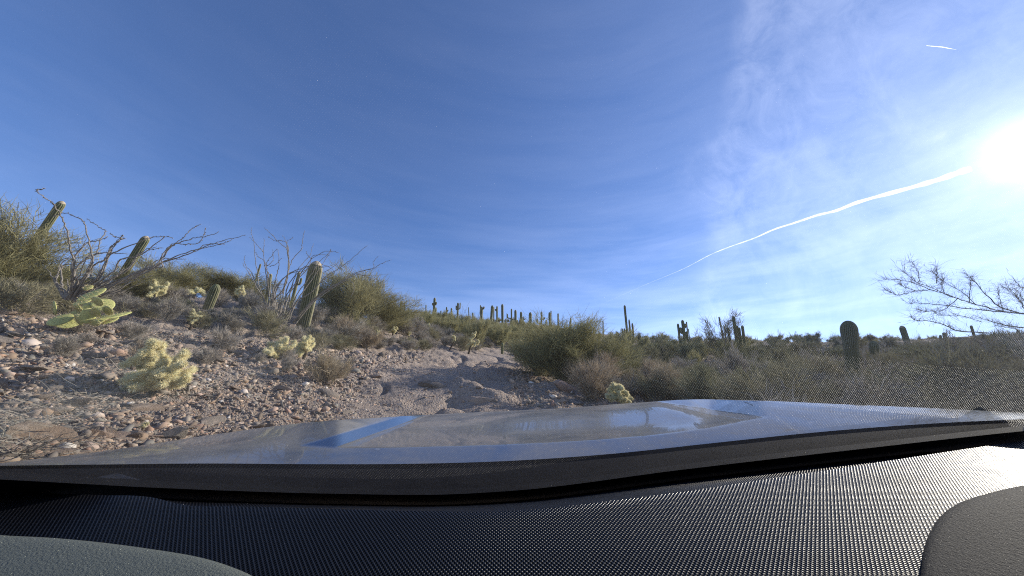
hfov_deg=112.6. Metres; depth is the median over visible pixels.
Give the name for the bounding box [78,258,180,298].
palo verde
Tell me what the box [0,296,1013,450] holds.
ground
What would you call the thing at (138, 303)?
dry shrub
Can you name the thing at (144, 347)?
dry shrub
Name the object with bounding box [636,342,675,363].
desert bush
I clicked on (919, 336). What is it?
dry shrub
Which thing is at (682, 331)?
saguaro
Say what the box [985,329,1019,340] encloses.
dry shrub
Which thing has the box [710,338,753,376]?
dry shrub
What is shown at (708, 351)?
desert bush
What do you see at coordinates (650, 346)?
desert bush
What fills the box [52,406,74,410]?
rock
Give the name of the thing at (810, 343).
desert bush
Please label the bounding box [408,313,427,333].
dry shrub
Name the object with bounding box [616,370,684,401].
dry shrub
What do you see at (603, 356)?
dry shrub
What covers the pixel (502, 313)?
saguaro
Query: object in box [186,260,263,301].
palo verde
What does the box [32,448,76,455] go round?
rock
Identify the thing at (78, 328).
dry shrub
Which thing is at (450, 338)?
dry shrub
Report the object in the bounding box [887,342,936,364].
dry shrub
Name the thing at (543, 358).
palo verde
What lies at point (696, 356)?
desert bush
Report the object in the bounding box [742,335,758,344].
desert bush
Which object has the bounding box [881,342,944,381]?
dry shrub
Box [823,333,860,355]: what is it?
desert bush
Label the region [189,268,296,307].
palo verde
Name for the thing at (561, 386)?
boulder
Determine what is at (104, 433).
rock
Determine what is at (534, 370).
palo verde
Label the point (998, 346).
dry shrub
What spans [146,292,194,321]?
dry shrub
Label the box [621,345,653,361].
desert bush
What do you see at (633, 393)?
dry shrub
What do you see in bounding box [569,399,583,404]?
rock
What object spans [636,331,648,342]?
desert bush
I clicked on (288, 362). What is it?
dry shrub
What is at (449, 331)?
dry shrub
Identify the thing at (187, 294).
dry shrub
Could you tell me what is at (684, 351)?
desert bush
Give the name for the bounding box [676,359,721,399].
dry shrub
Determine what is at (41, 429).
rock
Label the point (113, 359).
rock
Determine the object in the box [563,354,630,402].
dry shrub
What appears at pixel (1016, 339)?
dry shrub
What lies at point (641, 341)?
desert bush
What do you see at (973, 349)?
dry shrub
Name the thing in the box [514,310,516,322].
saguaro
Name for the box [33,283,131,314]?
dry shrub
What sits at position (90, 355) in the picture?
boulder
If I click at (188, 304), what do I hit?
dry shrub
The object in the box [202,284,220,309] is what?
saguaro
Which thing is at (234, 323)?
dry shrub
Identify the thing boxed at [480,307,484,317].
saguaro
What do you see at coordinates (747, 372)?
dry shrub
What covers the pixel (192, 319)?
cholla
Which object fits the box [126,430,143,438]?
rock
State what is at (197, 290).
cholla
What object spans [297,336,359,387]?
dry shrub
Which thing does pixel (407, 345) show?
dry shrub
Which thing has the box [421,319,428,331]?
dry shrub
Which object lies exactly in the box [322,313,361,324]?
dry shrub
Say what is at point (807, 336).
desert bush
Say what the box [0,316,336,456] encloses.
twig litter
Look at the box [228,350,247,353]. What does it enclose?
rock
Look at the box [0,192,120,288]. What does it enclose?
palo verde
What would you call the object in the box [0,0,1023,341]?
sky
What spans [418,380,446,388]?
boulder
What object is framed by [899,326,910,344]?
saguaro
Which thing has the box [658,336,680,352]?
desert bush
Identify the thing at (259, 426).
rock
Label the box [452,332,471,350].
dry shrub
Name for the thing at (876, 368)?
dry shrub
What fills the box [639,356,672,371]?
dry shrub
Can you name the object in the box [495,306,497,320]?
saguaro
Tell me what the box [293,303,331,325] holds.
dry shrub
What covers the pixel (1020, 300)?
palo verde
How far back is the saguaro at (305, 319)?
10.01 m
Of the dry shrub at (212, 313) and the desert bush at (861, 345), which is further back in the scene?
the desert bush at (861, 345)
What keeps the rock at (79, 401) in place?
on the ground
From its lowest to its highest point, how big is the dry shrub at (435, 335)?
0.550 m
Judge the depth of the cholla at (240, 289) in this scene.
13.31 m
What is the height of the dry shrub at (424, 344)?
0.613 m
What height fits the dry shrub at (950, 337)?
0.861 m
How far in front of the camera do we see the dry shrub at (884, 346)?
10.47 m
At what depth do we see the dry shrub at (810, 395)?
4.23 m
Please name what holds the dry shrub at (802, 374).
on the ground
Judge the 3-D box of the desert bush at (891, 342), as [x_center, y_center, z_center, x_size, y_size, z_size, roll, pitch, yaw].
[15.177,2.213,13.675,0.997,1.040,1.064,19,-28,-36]
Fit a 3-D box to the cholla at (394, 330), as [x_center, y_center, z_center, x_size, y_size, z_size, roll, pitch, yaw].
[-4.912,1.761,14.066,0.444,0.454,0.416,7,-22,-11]
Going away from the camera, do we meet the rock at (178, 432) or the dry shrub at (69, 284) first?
the rock at (178, 432)
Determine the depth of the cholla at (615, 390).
5.99 m
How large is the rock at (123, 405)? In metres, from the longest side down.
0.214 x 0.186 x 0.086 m
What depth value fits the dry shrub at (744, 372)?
4.89 m
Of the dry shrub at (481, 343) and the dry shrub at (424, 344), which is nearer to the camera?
the dry shrub at (424, 344)
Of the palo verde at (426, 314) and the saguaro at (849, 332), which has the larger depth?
the palo verde at (426, 314)
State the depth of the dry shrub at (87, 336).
4.75 m
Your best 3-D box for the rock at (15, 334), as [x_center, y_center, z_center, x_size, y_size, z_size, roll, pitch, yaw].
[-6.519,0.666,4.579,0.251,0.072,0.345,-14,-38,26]
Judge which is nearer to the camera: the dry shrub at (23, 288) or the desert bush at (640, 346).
the dry shrub at (23, 288)
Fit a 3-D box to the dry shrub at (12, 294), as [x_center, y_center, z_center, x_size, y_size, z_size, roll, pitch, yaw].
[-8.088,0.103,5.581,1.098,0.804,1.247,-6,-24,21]
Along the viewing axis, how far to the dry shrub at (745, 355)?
12.62 m
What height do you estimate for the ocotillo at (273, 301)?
2.861 m
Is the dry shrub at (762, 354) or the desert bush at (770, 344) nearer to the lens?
the dry shrub at (762, 354)
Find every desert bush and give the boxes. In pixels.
[608,329,634,342]
[619,340,645,358]
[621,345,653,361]
[633,335,651,346]
[634,340,659,354]
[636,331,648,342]
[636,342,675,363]
[640,335,666,343]
[651,340,677,361]
[652,338,683,357]
[658,334,678,351]
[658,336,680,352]
[670,336,709,358]
[676,347,706,365]
[677,343,709,358]
[687,310,744,350]
[689,335,715,353]
[705,339,739,358]
[724,336,765,359]
[741,341,772,359]
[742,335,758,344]
[753,329,787,356]
[771,338,825,355]
[779,335,793,342]
[785,332,830,351]
[798,333,818,342]
[811,331,821,344]
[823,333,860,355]
[831,337,867,349]
[862,333,875,341]
[873,333,901,347]
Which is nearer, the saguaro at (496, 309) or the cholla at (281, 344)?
the cholla at (281, 344)
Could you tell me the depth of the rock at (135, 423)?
2.86 m
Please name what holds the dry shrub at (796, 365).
on the ground
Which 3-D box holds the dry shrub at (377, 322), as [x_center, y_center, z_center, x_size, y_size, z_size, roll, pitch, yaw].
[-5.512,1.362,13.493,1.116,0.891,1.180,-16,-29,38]
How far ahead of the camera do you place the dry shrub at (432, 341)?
14.64 m
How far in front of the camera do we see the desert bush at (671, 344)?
25.38 m
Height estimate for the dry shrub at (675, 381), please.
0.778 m
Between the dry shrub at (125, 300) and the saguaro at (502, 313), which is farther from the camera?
the saguaro at (502, 313)
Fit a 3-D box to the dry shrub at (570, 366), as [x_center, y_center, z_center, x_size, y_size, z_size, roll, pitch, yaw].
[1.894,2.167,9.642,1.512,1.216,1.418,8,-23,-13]
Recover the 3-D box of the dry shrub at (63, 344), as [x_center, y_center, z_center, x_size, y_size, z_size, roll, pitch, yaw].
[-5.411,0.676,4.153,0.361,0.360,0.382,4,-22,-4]
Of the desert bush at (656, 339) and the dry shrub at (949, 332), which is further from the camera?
the desert bush at (656, 339)
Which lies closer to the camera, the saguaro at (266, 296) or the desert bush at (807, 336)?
the saguaro at (266, 296)
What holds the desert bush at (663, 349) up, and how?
on the ground
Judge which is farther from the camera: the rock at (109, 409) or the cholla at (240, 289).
the cholla at (240, 289)
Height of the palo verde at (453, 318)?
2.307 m
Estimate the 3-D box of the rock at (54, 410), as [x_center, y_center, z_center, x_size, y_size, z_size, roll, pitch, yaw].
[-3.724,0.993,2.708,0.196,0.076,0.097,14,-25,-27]
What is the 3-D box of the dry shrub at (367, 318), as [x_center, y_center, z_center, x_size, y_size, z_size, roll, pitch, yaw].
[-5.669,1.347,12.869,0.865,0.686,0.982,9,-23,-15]
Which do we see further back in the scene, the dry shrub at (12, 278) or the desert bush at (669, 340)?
the desert bush at (669, 340)
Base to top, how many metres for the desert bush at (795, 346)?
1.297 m
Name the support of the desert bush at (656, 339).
on the ground
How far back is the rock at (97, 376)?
3.70 m
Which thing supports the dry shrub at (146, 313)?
on the ground
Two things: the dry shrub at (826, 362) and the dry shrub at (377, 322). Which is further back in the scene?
the dry shrub at (377, 322)
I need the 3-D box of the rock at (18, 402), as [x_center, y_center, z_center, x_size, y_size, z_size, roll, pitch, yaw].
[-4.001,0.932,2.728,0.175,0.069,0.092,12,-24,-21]
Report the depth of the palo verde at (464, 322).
27.68 m
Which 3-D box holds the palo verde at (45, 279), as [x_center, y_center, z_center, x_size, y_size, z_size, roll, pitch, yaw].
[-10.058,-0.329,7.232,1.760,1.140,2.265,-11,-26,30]
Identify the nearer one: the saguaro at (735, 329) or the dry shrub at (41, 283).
the dry shrub at (41, 283)
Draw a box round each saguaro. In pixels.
[31,201,65,245]
[119,236,149,280]
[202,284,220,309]
[265,274,271,301]
[289,272,301,306]
[296,261,321,332]
[432,298,436,310]
[456,303,460,316]
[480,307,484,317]
[490,305,493,320]
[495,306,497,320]
[501,304,503,323]
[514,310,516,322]
[621,305,634,344]
[677,324,680,344]
[679,320,687,345]
[727,327,730,341]
[732,316,739,354]
[736,325,740,348]
[739,327,742,352]
[741,325,746,350]
[840,321,860,378]
[869,341,880,356]
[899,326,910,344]
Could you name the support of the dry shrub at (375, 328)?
on the ground
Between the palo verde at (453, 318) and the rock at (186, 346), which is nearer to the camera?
the rock at (186, 346)
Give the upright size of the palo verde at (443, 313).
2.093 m
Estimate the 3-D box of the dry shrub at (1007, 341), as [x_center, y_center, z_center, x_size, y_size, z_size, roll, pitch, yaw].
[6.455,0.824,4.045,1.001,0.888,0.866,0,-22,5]
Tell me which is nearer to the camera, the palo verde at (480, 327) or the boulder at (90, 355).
the boulder at (90, 355)
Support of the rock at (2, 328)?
on the ground
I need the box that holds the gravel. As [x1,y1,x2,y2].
[0,315,668,456]
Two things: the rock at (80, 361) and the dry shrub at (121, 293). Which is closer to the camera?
the rock at (80, 361)
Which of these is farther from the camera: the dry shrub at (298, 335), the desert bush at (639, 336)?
the desert bush at (639, 336)
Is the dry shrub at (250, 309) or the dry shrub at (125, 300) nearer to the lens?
the dry shrub at (125, 300)
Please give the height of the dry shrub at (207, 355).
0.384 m
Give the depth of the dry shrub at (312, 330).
9.70 m
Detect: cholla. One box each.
[115,338,197,397]
[138,422,149,430]
[145,278,171,304]
[187,309,202,330]
[188,287,205,298]
[234,285,245,301]
[261,336,296,359]
[290,334,315,359]
[388,327,398,335]
[448,335,455,350]
[466,331,479,353]
[605,382,633,403]
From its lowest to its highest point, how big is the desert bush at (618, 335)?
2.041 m
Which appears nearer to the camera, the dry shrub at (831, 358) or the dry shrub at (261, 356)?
the dry shrub at (261, 356)
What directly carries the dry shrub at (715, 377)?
on the ground
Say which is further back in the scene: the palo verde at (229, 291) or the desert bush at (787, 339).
the desert bush at (787, 339)
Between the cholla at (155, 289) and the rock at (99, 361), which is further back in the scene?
the cholla at (155, 289)
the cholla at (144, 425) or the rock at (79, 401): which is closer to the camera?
the cholla at (144, 425)
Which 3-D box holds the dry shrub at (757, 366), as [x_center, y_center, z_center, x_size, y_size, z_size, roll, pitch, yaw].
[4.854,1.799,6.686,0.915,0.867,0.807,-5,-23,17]
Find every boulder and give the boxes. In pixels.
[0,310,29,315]
[0,408,29,412]
[80,353,107,357]
[211,356,225,361]
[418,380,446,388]
[453,396,495,403]
[554,379,573,392]
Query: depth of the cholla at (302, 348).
7.28 m
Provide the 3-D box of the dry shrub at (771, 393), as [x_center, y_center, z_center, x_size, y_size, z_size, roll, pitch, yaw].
[2.371,1.155,3.103,1.091,0.892,1.309,-3,-23,14]
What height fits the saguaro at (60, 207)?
2.014 m
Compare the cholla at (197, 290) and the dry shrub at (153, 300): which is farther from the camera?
the cholla at (197, 290)
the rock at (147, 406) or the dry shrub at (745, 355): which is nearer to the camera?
the rock at (147, 406)
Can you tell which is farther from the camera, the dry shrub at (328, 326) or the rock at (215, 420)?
the dry shrub at (328, 326)
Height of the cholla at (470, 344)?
1.179 m
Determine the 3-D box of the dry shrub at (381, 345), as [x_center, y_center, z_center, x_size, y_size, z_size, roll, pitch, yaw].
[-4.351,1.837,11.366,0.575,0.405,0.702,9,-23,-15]
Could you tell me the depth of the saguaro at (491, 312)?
51.20 m
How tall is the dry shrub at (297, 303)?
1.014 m
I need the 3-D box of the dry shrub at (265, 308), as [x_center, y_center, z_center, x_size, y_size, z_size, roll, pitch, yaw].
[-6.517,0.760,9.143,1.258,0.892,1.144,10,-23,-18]
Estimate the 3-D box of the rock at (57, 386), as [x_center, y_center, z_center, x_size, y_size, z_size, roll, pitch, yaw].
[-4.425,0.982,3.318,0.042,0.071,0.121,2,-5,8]
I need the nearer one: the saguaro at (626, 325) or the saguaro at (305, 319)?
the saguaro at (305, 319)
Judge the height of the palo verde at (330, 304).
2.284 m
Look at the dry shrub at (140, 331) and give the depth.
5.56 m
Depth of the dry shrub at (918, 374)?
3.08 m
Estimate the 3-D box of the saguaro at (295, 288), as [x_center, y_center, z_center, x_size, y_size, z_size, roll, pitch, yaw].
[-13.670,0.498,21.500,0.353,2.793,1.406,15,-25,-28]
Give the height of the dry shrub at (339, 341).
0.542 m
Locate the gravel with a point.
(11, 355)
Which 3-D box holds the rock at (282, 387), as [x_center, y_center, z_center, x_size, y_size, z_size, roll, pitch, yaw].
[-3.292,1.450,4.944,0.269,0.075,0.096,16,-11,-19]
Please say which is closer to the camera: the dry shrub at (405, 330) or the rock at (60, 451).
the rock at (60, 451)
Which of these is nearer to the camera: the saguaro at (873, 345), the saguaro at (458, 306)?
the saguaro at (873, 345)
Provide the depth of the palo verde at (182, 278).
12.69 m
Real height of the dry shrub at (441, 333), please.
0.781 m
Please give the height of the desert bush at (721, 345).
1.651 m
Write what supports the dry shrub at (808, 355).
on the ground
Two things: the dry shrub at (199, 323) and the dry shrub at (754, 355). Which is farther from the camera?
the dry shrub at (754, 355)
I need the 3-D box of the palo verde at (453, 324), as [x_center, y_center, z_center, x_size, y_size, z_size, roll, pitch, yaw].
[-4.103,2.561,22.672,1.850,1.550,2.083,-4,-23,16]
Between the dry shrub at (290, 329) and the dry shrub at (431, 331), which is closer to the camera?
the dry shrub at (290, 329)
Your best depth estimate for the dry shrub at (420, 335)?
15.71 m
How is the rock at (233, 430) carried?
on the ground
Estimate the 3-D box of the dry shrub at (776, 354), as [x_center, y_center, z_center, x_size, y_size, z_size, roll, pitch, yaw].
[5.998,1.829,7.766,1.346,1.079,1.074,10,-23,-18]
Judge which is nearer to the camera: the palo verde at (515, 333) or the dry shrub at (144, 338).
the dry shrub at (144, 338)
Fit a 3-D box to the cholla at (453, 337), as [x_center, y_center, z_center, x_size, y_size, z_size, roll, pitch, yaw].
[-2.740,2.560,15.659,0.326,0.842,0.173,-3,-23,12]
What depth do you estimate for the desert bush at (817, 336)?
25.43 m
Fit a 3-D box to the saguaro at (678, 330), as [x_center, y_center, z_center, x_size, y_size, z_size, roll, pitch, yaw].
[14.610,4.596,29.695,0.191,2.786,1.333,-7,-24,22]
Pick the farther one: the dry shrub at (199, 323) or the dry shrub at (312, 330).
the dry shrub at (312, 330)
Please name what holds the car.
on the ground
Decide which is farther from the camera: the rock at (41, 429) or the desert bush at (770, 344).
the desert bush at (770, 344)
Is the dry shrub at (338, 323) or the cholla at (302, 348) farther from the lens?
the dry shrub at (338, 323)
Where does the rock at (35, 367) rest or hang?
on the ground
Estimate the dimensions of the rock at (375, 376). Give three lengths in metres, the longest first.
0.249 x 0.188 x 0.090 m
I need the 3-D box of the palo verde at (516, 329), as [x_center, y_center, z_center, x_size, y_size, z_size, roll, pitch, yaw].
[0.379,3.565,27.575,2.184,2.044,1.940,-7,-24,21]
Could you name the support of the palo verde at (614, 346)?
on the ground
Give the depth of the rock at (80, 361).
4.08 m
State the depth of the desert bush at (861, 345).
14.58 m
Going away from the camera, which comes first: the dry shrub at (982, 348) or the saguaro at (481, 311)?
the dry shrub at (982, 348)
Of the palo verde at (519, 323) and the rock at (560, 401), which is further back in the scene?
the palo verde at (519, 323)
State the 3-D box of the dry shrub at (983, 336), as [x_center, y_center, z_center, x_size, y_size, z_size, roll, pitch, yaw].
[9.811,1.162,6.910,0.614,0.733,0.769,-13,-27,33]
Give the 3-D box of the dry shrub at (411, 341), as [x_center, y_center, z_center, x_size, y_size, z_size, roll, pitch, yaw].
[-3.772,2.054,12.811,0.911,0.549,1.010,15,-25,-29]
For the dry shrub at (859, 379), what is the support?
on the ground
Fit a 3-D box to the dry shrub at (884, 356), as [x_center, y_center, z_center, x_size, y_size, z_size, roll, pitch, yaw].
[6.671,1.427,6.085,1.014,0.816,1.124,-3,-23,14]
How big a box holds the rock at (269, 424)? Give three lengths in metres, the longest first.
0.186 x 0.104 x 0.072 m
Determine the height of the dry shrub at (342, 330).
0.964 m
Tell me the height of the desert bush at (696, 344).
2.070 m
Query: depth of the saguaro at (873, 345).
8.69 m
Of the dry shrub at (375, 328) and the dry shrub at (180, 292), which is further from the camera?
the dry shrub at (375, 328)
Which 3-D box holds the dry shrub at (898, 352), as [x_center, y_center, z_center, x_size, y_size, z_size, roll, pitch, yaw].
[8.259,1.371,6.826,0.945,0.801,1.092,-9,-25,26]
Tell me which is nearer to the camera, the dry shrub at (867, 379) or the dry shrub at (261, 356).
the dry shrub at (867, 379)
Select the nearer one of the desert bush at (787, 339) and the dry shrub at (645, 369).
the dry shrub at (645, 369)
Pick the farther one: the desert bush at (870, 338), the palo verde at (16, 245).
the desert bush at (870, 338)
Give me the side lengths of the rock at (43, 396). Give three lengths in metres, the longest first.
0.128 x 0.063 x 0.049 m
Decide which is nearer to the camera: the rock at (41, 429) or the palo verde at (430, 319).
the rock at (41, 429)
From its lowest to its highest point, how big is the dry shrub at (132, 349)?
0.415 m
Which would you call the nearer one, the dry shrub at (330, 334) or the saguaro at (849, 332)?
the saguaro at (849, 332)
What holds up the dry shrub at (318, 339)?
on the ground
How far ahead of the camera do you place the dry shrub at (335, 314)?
12.63 m
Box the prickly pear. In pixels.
[46,284,131,328]
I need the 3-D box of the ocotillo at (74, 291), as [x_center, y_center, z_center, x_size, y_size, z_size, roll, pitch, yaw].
[-6.335,-0.592,5.651,2.883,1.581,1.749,10,-23,-19]
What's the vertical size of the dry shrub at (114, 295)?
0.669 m
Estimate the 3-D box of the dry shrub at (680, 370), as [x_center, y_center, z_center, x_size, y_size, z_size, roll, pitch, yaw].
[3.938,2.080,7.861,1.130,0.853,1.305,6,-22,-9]
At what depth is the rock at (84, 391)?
3.40 m
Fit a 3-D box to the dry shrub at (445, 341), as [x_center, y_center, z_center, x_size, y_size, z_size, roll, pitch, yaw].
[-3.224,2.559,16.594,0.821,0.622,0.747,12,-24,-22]
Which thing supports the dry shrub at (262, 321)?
on the ground
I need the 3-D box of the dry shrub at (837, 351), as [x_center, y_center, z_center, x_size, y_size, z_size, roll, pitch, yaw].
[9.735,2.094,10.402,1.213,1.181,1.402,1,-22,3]
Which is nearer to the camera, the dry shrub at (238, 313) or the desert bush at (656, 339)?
the dry shrub at (238, 313)
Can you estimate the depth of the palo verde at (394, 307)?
14.53 m
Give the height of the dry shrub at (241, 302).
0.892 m
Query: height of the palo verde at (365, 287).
2.577 m
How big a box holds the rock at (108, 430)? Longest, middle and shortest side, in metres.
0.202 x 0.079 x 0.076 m
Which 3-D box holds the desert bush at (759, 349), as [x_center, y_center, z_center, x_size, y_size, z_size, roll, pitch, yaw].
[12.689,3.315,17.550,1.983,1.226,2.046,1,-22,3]
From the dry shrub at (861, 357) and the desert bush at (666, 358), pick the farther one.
the desert bush at (666, 358)
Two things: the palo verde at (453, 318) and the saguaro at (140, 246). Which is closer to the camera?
the saguaro at (140, 246)
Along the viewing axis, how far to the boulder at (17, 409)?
2.62 m
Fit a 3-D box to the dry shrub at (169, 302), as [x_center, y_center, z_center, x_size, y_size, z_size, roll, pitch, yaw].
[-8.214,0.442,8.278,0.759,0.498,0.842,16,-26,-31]
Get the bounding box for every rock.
[0,326,6,332]
[0,336,19,343]
[0,378,8,388]
[0,400,23,405]
[5,421,78,441]
[6,332,29,338]
[21,364,62,370]
[26,408,62,414]
[30,393,54,398]
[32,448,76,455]
[47,385,64,388]
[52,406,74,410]
[66,397,92,404]
[71,390,97,393]
[74,360,85,364]
[89,358,107,364]
[90,429,113,438]
[92,374,103,378]
[96,426,118,433]
[99,330,111,334]
[103,408,119,410]
[106,357,119,362]
[114,431,134,440]
[120,403,134,406]
[126,403,164,410]
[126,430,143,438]
[129,422,148,426]
[160,427,188,438]
[182,344,195,348]
[199,416,226,424]
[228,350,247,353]
[229,428,242,431]
[250,424,264,428]
[263,421,273,426]
[274,385,294,391]
[318,388,338,398]
[369,374,380,377]
[555,399,565,403]
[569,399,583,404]
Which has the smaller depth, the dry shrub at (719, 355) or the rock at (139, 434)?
the rock at (139, 434)
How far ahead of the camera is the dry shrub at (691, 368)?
9.20 m
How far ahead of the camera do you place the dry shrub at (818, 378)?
4.70 m
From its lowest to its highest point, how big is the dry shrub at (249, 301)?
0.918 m
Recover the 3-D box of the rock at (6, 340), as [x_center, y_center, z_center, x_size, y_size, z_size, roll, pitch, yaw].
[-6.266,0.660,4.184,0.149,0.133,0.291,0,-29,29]
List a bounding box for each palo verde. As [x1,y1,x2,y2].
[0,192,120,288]
[0,244,104,297]
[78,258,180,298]
[124,252,230,297]
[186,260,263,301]
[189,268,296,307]
[298,253,403,324]
[317,266,373,316]
[356,277,427,332]
[415,313,436,325]
[420,308,440,318]
[430,309,446,319]
[432,315,454,333]
[438,319,464,335]
[445,312,458,321]
[456,312,471,334]
[461,311,494,343]
[461,317,487,338]
[486,322,496,341]
[488,306,614,381]
[489,323,513,345]
[501,320,565,376]
[507,329,524,341]
[511,322,524,340]
[515,317,522,327]
[534,312,653,372]
[656,332,668,338]
[868,254,1023,337]
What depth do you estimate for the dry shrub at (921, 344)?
7.49 m
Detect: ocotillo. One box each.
[35,188,243,301]
[243,228,389,322]
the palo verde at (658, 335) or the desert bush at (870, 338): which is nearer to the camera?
the desert bush at (870, 338)
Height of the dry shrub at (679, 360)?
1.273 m
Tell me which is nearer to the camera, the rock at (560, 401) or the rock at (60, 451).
the rock at (60, 451)
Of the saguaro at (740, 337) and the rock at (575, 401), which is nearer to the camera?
the rock at (575, 401)
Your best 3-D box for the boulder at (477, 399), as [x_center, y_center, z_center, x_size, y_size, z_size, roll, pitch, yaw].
[-0.944,2.230,6.531,1.434,0.312,0.410,-16,-11,14]
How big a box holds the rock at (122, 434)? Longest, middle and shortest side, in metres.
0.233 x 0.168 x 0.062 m
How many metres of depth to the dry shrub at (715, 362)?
9.24 m
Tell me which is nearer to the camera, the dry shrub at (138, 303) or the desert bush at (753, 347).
the dry shrub at (138, 303)
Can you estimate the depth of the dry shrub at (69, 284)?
6.69 m
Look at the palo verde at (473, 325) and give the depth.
23.97 m
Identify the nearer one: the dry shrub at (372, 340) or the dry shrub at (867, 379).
the dry shrub at (867, 379)
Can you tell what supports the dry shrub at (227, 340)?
on the ground
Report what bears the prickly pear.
on the ground
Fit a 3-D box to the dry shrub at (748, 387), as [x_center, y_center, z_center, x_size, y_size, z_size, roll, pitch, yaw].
[2.913,1.213,4.012,1.517,0.938,1.723,11,-24,-20]
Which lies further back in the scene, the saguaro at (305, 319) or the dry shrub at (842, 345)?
the dry shrub at (842, 345)
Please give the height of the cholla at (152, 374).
0.664 m
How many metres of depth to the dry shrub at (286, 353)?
6.78 m
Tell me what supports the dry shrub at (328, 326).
on the ground
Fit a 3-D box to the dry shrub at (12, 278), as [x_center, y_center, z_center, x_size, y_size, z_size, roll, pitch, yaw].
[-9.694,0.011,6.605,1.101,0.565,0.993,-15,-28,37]
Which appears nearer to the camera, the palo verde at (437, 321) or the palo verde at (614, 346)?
the palo verde at (614, 346)
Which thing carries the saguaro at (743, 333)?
on the ground
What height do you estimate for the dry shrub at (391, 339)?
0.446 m
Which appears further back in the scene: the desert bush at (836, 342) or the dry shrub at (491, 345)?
the dry shrub at (491, 345)
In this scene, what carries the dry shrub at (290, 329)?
on the ground
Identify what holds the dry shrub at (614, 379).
on the ground
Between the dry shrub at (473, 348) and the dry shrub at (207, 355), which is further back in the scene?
the dry shrub at (473, 348)
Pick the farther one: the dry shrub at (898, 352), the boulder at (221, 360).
the dry shrub at (898, 352)
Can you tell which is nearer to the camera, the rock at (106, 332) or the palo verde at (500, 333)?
the rock at (106, 332)
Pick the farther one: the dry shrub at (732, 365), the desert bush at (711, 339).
the desert bush at (711, 339)
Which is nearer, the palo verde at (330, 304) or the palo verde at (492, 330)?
the palo verde at (330, 304)
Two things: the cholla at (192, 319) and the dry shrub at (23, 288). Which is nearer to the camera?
the dry shrub at (23, 288)
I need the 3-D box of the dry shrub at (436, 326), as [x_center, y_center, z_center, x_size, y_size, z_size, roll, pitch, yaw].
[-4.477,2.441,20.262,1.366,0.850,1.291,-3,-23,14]
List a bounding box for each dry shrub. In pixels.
[0,276,66,317]
[0,277,41,305]
[1,276,40,300]
[31,278,49,295]
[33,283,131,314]
[36,278,113,302]
[37,332,87,355]
[57,309,112,331]
[75,329,99,342]
[82,278,119,302]
[108,285,135,302]
[109,320,156,338]
[111,292,140,312]
[119,294,144,309]
[124,336,153,358]
[125,340,174,360]
[129,299,162,318]
[133,333,158,343]
[145,281,188,301]
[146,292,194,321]
[149,296,163,306]
[155,297,185,312]
[173,288,194,299]
[174,296,201,310]
[184,309,221,328]
[191,343,226,363]
[201,289,234,306]
[205,309,222,318]
[209,322,244,351]
[215,309,249,330]
[225,307,246,319]
[235,288,258,307]
[236,287,265,309]
[242,302,292,338]
[246,299,293,316]
[246,300,286,328]
[254,351,266,361]
[276,345,293,359]
[279,350,298,371]
[284,326,307,333]
[286,324,305,339]
[291,295,318,312]
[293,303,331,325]
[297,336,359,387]
[298,329,335,348]
[303,327,321,336]
[312,332,359,350]
[316,327,338,340]
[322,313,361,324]
[324,306,349,322]
[324,318,341,329]
[329,310,367,338]
[332,319,375,343]
[356,316,372,325]
[356,319,387,349]
[363,314,389,330]
[364,323,383,336]
[376,339,388,348]
[386,336,396,344]
[398,320,417,335]
[400,338,416,350]
[402,337,420,349]
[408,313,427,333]
[412,330,431,339]
[416,338,432,350]
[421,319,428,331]
[422,336,441,348]
[425,328,440,337]
[426,324,444,331]
[429,333,441,340]
[430,327,445,337]
[439,336,451,345]
[443,325,454,335]
[449,333,460,345]
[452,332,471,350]
[460,338,480,350]
[473,338,490,349]
[483,340,494,347]
[557,352,587,384]
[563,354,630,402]
[573,348,625,381]
[576,360,637,397]
[612,363,642,390]
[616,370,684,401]
[620,357,668,396]
[623,373,646,397]
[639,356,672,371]
[642,357,692,400]
[665,354,702,370]
[666,361,710,379]
[666,367,723,399]
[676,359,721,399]
[684,361,724,377]
[686,360,717,376]
[699,367,723,392]
[700,351,858,403]
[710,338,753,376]
[711,350,737,363]
[711,362,774,398]
[713,348,756,375]
[720,361,779,393]
[723,375,835,403]
[728,350,754,362]
[744,349,772,376]
[745,345,802,376]
[747,360,788,376]
[755,355,835,379]
[757,344,812,362]
[774,379,846,402]
[778,350,863,387]
[784,364,825,388]
[794,367,843,396]
[801,349,865,378]
[802,344,844,365]
[804,342,843,361]
[820,375,887,403]
[830,350,931,404]
[835,335,868,352]
[841,373,885,387]
[843,369,902,391]
[844,351,916,379]
[859,351,882,367]
[862,347,919,374]
[865,340,906,355]
[865,350,990,396]
[880,331,995,388]
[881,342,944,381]
[887,337,956,357]
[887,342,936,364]
[894,335,928,348]
[899,342,929,353]
[912,333,1008,369]
[930,334,961,343]
[932,328,996,352]
[945,340,1003,357]
[956,333,1018,353]
[971,330,1016,346]
[972,336,1023,356]
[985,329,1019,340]
[993,331,1022,351]
[997,336,1023,350]
[1001,329,1023,347]
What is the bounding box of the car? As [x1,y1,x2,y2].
[0,344,1023,575]
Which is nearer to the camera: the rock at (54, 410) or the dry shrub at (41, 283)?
the rock at (54, 410)
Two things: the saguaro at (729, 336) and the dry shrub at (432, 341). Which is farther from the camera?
the saguaro at (729, 336)
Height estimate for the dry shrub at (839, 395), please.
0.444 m
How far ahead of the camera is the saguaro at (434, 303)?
48.07 m
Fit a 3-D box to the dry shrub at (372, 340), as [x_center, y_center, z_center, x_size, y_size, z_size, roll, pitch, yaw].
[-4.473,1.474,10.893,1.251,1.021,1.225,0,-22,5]

